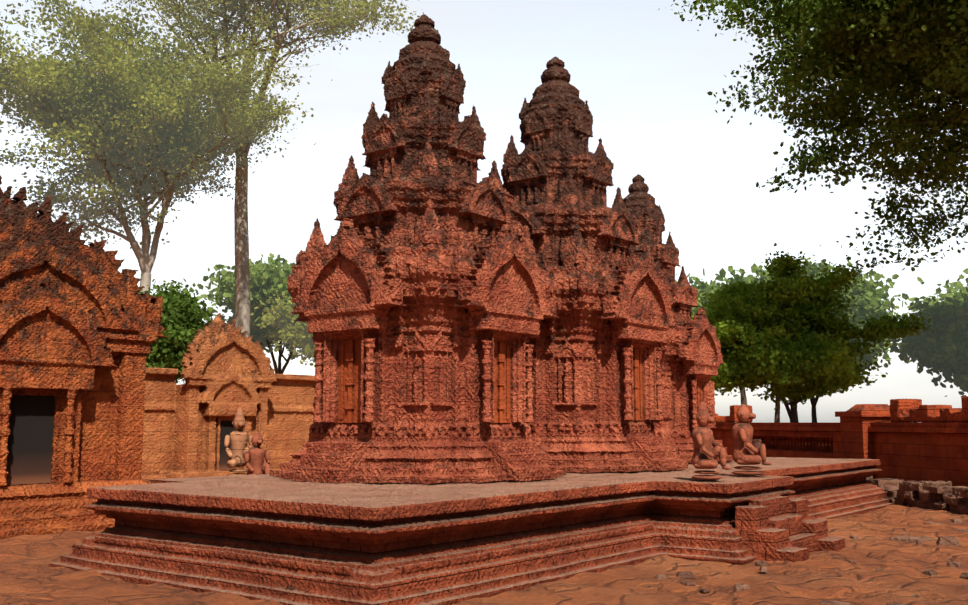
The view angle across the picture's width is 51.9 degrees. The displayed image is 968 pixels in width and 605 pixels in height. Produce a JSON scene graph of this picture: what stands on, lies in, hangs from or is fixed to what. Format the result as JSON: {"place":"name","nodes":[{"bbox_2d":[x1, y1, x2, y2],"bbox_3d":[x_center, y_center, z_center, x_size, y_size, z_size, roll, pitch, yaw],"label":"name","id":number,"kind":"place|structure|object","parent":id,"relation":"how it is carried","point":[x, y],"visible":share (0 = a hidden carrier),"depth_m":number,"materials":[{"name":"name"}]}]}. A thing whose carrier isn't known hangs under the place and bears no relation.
{"place":"outdoors","nodes":[
{"label":"outdoors","id":0,"kind":"place"},
{"bbox_2d":[0,505,967,604],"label":"ground patch","id":1,"kind":"object","parent":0,"point":[28,576],"depth_m":10.05,"materials":[{"name":"brown soil"}]},
{"bbox_2d":[0,175,166,539],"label":"library","id":2,"kind":"structure","parent":1,"relation":"on","point":[82,328],"depth_m":15.40,"materials":[{"name":"stone"}]},
{"bbox_2d":[6,395,54,484],"bbox_3d":[-6.931,2.074,15.063,0.160,1.330,0.740,-5,-9,38],"label":"doorway","id":3,"kind":"structure","parent":2,"relation":"attached to","point":[30,441],"depth_m":15.03,"materials":[{"name":"black"}]},
{"bbox_2d":[0,0,315,293],"bbox_3d":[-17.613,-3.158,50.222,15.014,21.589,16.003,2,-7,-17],"label":"tree","id":4,"kind":"object","parent":1,"relation":"on","point":[145,259],"visible":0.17,"depth_m":49.04,"materials":[{"name":"grey plant"}]},
{"bbox_2d":[141,313,314,479],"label":"gateway wall","id":5,"kind":"structure","parent":1,"relation":"on","point":[228,370],"depth_m":23.27,"materials":[{"name":"orange stone"}]},
{"bbox_2d":[219,420,235,470],"bbox_3d":[-6.107,3.378,23.514,0.160,1.170,0.500,-5,-9,38],"label":"doorway","id":6,"kind":"structure","parent":5,"relation":"attached to","point":[227,427],"depth_m":23.38,"materials":[{"name":"black"}]},
{"bbox_2d":[48,457,892,604],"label":"temple platform","id":7,"kind":"structure","parent":1,"relation":"on","point":[267,536],"depth_m":10.37,"materials":[{"name":"stone"}]},
{"bbox_2d":[224,407,253,475],"bbox_3d":[-4.065,2.329,16.542,0.488,1.164,0.496,0,-7,-2],"label":"statue","id":8,"kind":"object","parent":7,"relation":"on","point":[238,439],"visible":0.85,"depth_m":16.48,"materials":[{"name":"stone"}]},
{"bbox_2d":[245,431,270,474],"bbox_3d":[-3.412,2.389,15.007,0.400,0.877,0.407,2,-7,-13],"label":"statue","id":9,"kind":"object","parent":7,"relation":"on","point":[256,454],"visible":0.79,"depth_m":14.96,"materials":[{"name":"stone"}]},
{"bbox_2d":[269,218,566,483],"bbox_3d":[-0.860,0.712,13.785,3.912,3.328,3.912,-5,-9,38],"label":"shrine","id":10,"kind":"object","parent":7,"relation":"on","point":[428,324],"depth_m":12.48,"materials":[{"name":"red stone"}]},
{"bbox_2d":[296,14,546,267],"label":"tower tiers","id":11,"kind":"object","parent":10,"relation":"on","point":[423,145],"visible":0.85,"depth_m":13.40,"materials":[{"name":"red stone"}]},
{"bbox_2d":[338,339,510,422],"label":"false doors","id":12,"kind":"structure","parent":10,"relation":"in","point":[349,391],"depth_m":12.79,"materials":[{"name":"stone"}]},
{"bbox_2d":[526,245,687,472],"bbox_3d":[1.216,0.925,16.282,4.103,3.504,4.104,-5,-9,38],"label":"shrine","id":13,"kind":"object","parent":7,"relation":"on","point":[599,326],"visible":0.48,"depth_m":14.88,"materials":[{"name":"red stone"}]},
{"bbox_2d":[500,56,666,281],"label":"tower upper tiers","id":14,"kind":"object","parent":13,"relation":"on","point":[557,178],"visible":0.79,"depth_m":15.88,"materials":[{"name":"red stone"}]},
{"bbox_2d":[633,348,642,419],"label":"tower false doors","id":15,"kind":"structure","parent":13,"relation":"on","point":[638,384],"depth_m":15.40,"materials":[{"name":"stone"}]},
{"bbox_2d":[650,308,732,463],"bbox_3d":[3.014,1.591,18.939,3.296,2.817,3.296,-5,-9,38],"label":"shrine","id":16,"kind":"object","parent":7,"relation":"on","point":[691,354],"depth_m":17.90,"materials":[{"name":"red stone"}]},
{"bbox_2d":[697,380,701,426],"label":"tower south false doors","id":17,"kind":"structure","parent":16,"relation":"attached to","point":[699,391],"depth_m":18.23,"materials":[{"name":"stone"}]},
{"bbox_2d":[692,401,730,479],"bbox_3d":[2.788,1.720,12.402,0.410,0.980,0.418,4,-8,-30],"label":"statue","id":18,"kind":"object","parent":7,"relation":"on","point":[705,455],"visible":1,"depth_m":12.33,"materials":[{"name":"stone"}]},
{"bbox_2d":[732,404,771,475],"bbox_3d":[3.559,1.848,13.383,0.441,0.960,0.449,6,-9,-41],"label":"statue","id":19,"kind":"object","parent":7,"relation":"on","point":[746,449],"visible":1,"depth_m":13.30,"materials":[{"name":"stone"}]},
{"bbox_2d":[655,510,967,604],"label":"loose stones","id":20,"kind":"object","parent":1,"relation":"on","point":[948,540],"visible":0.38,"depth_m":10.91,"materials":[{"name":"stone"}]},
{"bbox_2d":[866,476,967,513],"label":"rubble wall","id":21,"kind":"structure","parent":1,"relation":"on","point":[942,495],"depth_m":18.38,"materials":[{"name":"stone"}]},
{"bbox_3d":[-12.913,2.752,38.693,4.817,7.068,4.369,-5,-9,38],"label":"low tree trunk","id":22,"kind":"object","parent":1,"relation":"on","visible":0},
{"bbox_2d":[138,275,221,383],"bbox_3d":[-13.005,1.134,38.852,7.114,4.671,6.722,-5,-9,38],"label":"tree","id":23,"kind":"object","parent":22,"relation":"on","point":[184,313],"visible":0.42,"depth_m":37.84,"materials":[{"name":"green plant"}]},
{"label":"low tree trunk","id":24,"kind":"object","parent":1,"relation":"on","visible":0},
{"bbox_2d":[251,292,314,366],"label":"tree foliage","id":25,"kind":"object","parent":24,"relation":"on","point":[288,326],"visible":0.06,"depth_m":45.48,"materials":[{"name":"green plant"}]},
{"bbox_2d":[0,0,967,422],"label":"sky","id":26,"kind":"structure","parent":0,"point":[645,75],"materials":[{"name":"white"}]},
{"bbox_2d":[41,442,961,583],"bbox_3d":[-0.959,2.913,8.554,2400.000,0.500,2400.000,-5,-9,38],"label":"fallen leaves","id":27,"kind":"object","parent":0,"point":[943,562],"depth_m":11.32,"materials":[{"name":"brown plant"}]},
{"bbox_2d":[81,0,403,336],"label":"tree","id":28,"kind":"object","parent":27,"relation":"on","point":[242,291],"visible":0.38,"depth_m":53.76,"materials":[{"name":"grey plant"}]},
{"bbox_2d":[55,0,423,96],"bbox_3d":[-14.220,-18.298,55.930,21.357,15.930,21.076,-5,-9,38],"label":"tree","id":29,"kind":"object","parent":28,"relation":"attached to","point":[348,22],"visible":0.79,"depth_m":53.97,"materials":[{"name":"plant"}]},
{"bbox_2d":[197,253,301,373],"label":"tree foliage","id":30,"kind":"object","parent":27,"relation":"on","point":[261,275],"depth_m":81.57,"materials":[{"name":"green plant"}]},
{"bbox_2d":[675,263,836,404],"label":"tree foliage","id":31,"kind":"object","parent":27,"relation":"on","point":[702,287],"depth_m":72.13,"materials":[{"name":"green plant"}]},
{"bbox_2d":[746,257,923,444],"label":"tree","id":32,"kind":"object","parent":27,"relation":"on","point":[869,293],"depth_m":54.08,"materials":[{"name":"green plant"}]},
{"bbox_2d":[710,404,967,486],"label":"enclosure wall","id":33,"kind":"structure","parent":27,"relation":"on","point":[921,451],"depth_m":21.70,"materials":[{"name":"red stone"}]},
{"bbox_2d":[715,396,967,422],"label":"enclosure wall ragged top","id":34,"kind":"object","parent":33,"relation":"on","point":[908,410],"visible":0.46,"depth_m":20.52,"materials":[{"name":"red stone"}]},
{"bbox_2d":[878,287,967,396],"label":"tree","id":35,"kind":"object","parent":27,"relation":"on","point":[943,348],"visible":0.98,"depth_m":45.62,"materials":[{"name":"green plant"}]},
{"bbox_2d":[893,268,967,368],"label":"tree foliage","id":36,"kind":"object","parent":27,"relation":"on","point":[955,294],"visible":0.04,"depth_m":71.31,"materials":[{"name":"green plant"}]},
{"bbox_2d":[899,282,967,343],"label":"tree foliage","id":37,"kind":"object","parent":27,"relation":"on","point":[963,289],"visible":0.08,"depth_m":52.36,"materials":[{"name":"green plant"}]},
{"bbox_2d":[623,174,715,330],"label":"tower upper tiers","id":38,"kind":"object","parent":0,"point":[642,206],"visible":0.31,"depth_m":18.86,"materials":[{"name":"red stone"}]},
{"bbox_2d":[774,394,779,422],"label":"tree trunk","id":39,"kind":"object","parent":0,"point":[777,416],"visible":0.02,"depth_m":93.53,"materials":[{"name":"grey plant"}]},
{"bbox_2d":[658,0,967,272],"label":"tree foliage","id":40,"kind":"object","parent":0,"point":[821,18],"depth_m":31.90,"materials":[{"name":"green plant"}]},
{"bbox_2d":[691,243,934,422],"bbox_3d":[10.998,1.885,36.683,8.300,8.316,8.360,4,-8,-32],"label":"tree","id":41,"kind":"object","parent":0,"point":[817,365],"depth_m":35.47,"materials":[{"name":"green plant"}]}
]}

